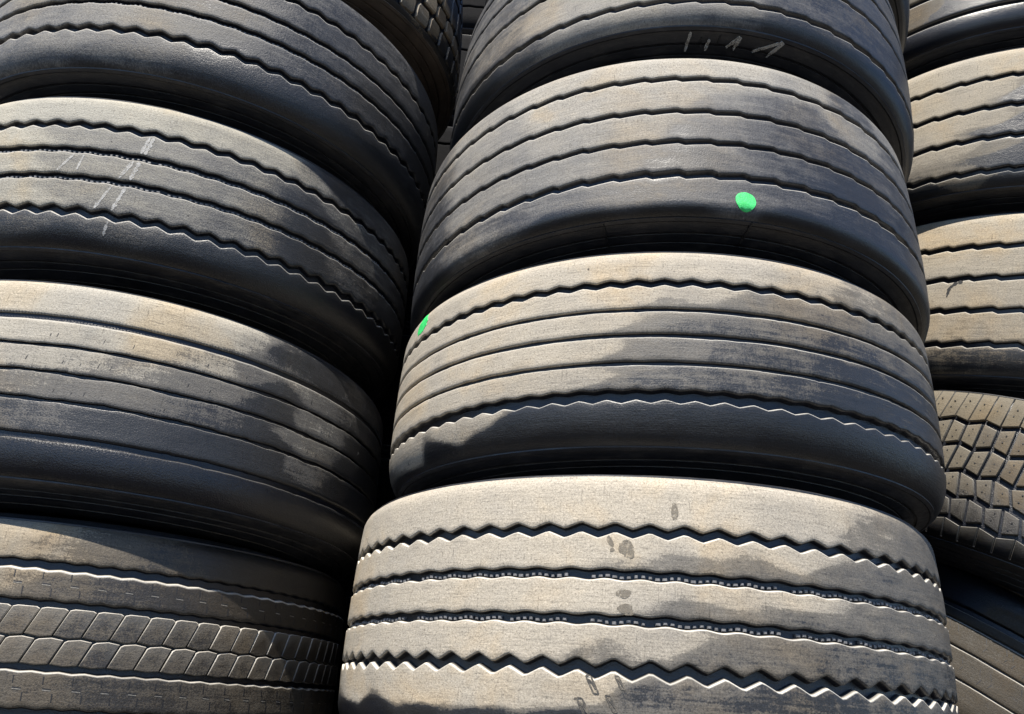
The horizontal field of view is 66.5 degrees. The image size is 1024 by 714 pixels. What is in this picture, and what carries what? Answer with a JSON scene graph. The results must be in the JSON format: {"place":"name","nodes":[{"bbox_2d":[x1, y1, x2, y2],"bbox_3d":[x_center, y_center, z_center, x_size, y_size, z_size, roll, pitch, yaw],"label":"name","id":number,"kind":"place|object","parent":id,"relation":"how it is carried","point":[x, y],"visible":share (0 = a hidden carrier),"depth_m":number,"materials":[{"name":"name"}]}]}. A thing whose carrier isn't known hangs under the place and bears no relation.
{"place":"outdoors","nodes":[
{"label":"outdoors","id":0,"kind":"place"},
{"bbox_2d":[0,512,345,713],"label":"truck tyre","id":1,"kind":"object","parent":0,"point":[100,618],"visible":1,"depth_m":1.23,"materials":[{"name":"rubber"}]},
{"bbox_2d":[0,279,382,579],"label":"truck tyre","id":2,"kind":"object","parent":1,"relation":"on","point":[130,410],"visible":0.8,"depth_m":1.30,"materials":[{"name":"rubber"}]},
{"bbox_2d":[0,97,408,401],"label":"truck tyre","id":3,"kind":"object","parent":2,"relation":"on","point":[203,214],"visible":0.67,"depth_m":1.42,"materials":[{"name":"rubber"}]},
{"bbox_2d":[0,0,437,269],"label":"truck tyre","id":4,"kind":"object","parent":3,"relation":"on","point":[335,88],"visible":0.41,"depth_m":1.52,"materials":[{"name":"rubber"}]},
{"bbox_2d":[341,0,462,140],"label":"truck tyre","id":5,"kind":"object","parent":4,"relation":"on","point":[424,37],"visible":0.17,"depth_m":1.93,"materials":[{"name":"rubber"}]},
{"bbox_2d":[331,590,353,713],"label":"truck tyre","id":6,"kind":"object","parent":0,"point":[349,594],"visible":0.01,"depth_m":2.06,"materials":[{"name":"rubber"}]},
{"bbox_2d":[337,458,396,590],"bbox_3d":[-0.357,0.635,2.659,1.040,0.392,1.040,16,-22,-22],"label":"truck tyre","id":7,"kind":"object","parent":6,"relation":"on","point":[385,494],"visible":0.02,"depth_m":2.20,"materials":[{"name":"rubber"}]},
{"bbox_2d":[374,335,410,460],"bbox_3d":[-0.317,0.272,2.783,1.040,0.392,1.040,16,-22,-20],"label":"truck tyre","id":8,"kind":"object","parent":7,"relation":"on","point":[386,403],"visible":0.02,"depth_m":2.28,"materials":[{"name":"rubber"}]},
{"bbox_3d":[-0.274,-0.090,2.906,1.040,0.392,1.040,4,-21,10],"label":"truck tyre","id":9,"kind":"object","parent":8,"relation":"on","visible":0},
{"bbox_2d":[434,127,452,178],"bbox_3d":[-0.219,-0.443,3.050,1.040,0.392,1.040,-5,-24,31],"label":"truck tyre","id":10,"kind":"object","parent":9,"relation":"on","point":[443,151],"visible":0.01,"depth_m":2.59,"materials":[{"name":"rubber"}]},
{"bbox_2d":[448,35,471,126],"bbox_3d":[-0.169,-0.804,3.174,1.040,0.392,1.040,-6,-25,34],"label":"truck tyre","id":11,"kind":"object","parent":10,"relation":"on","point":[466,39],"depth_m":2.71,"materials":[{"name":"rubber"}]},
{"bbox_2d":[462,0,484,34],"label":"truck tyre","id":12,"kind":"object","parent":11,"relation":"on","point":[472,10],"depth_m":2.79,"materials":[{"name":"rubber"}]},
{"bbox_2d":[338,474,958,713],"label":"truck tyre","id":13,"kind":"object","parent":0,"point":[594,594],"visible":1,"depth_m":1.03,"materials":[{"name":"rubber"}]},
{"bbox_2d":[389,251,945,531],"bbox_3d":[0.283,0.181,1.595,1.043,0.357,1.044,0,-24,10],"label":"truck tyre","id":14,"kind":"object","parent":13,"relation":"on","point":[730,367],"visible":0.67,"depth_m":1.16,"materials":[{"name":"rubber"}]},
{"bbox_2d":[410,58,929,343],"bbox_3d":[0.315,-0.139,1.725,1.050,0.375,1.050,-1,-27,10],"label":"truck tyre","id":15,"kind":"object","parent":14,"relation":"on","point":[704,155],"visible":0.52,"depth_m":1.29,"materials":[{"name":"rubber"}]},
{"bbox_2d":[450,0,913,183],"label":"truck tyre","id":16,"kind":"object","parent":15,"relation":"on","point":[850,52],"visible":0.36,"depth_m":1.43,"materials":[{"name":"rubber"}]},
{"bbox_2d":[484,0,909,52],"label":"truck tyre","id":17,"kind":"object","parent":16,"relation":"on","point":[901,10],"visible":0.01,"depth_m":1.75,"materials":[{"name":"rubber"}]},
{"bbox_2d":[936,561,1023,713],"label":"truck tyre","id":18,"kind":"object","parent":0,"point":[984,626],"visible":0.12,"depth_m":1.55,"materials":[{"name":"rubber"}]},
{"bbox_2d":[920,390,1023,595],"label":"truck tyre","id":19,"kind":"object","parent":18,"relation":"on","point":[975,527],"visible":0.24,"depth_m":1.59,"materials":[{"name":"rubber"}]},
{"bbox_2d":[916,212,1023,398],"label":"truck tyre","id":20,"kind":"object","parent":19,"relation":"on","point":[974,277],"visible":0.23,"depth_m":1.77,"materials":[{"name":"rubber"}]},
{"bbox_2d":[906,47,1023,225],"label":"truck tyre","id":21,"kind":"object","parent":20,"relation":"on","point":[968,128],"visible":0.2,"depth_m":1.87,"materials":[{"name":"rubber"}]},
{"bbox_2d":[903,0,1023,79],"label":"truck tyre","id":22,"kind":"object","parent":21,"relation":"on","point":[942,32],"visible":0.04,"depth_m":2.00,"materials":[{"name":"rubber"}]}
]}

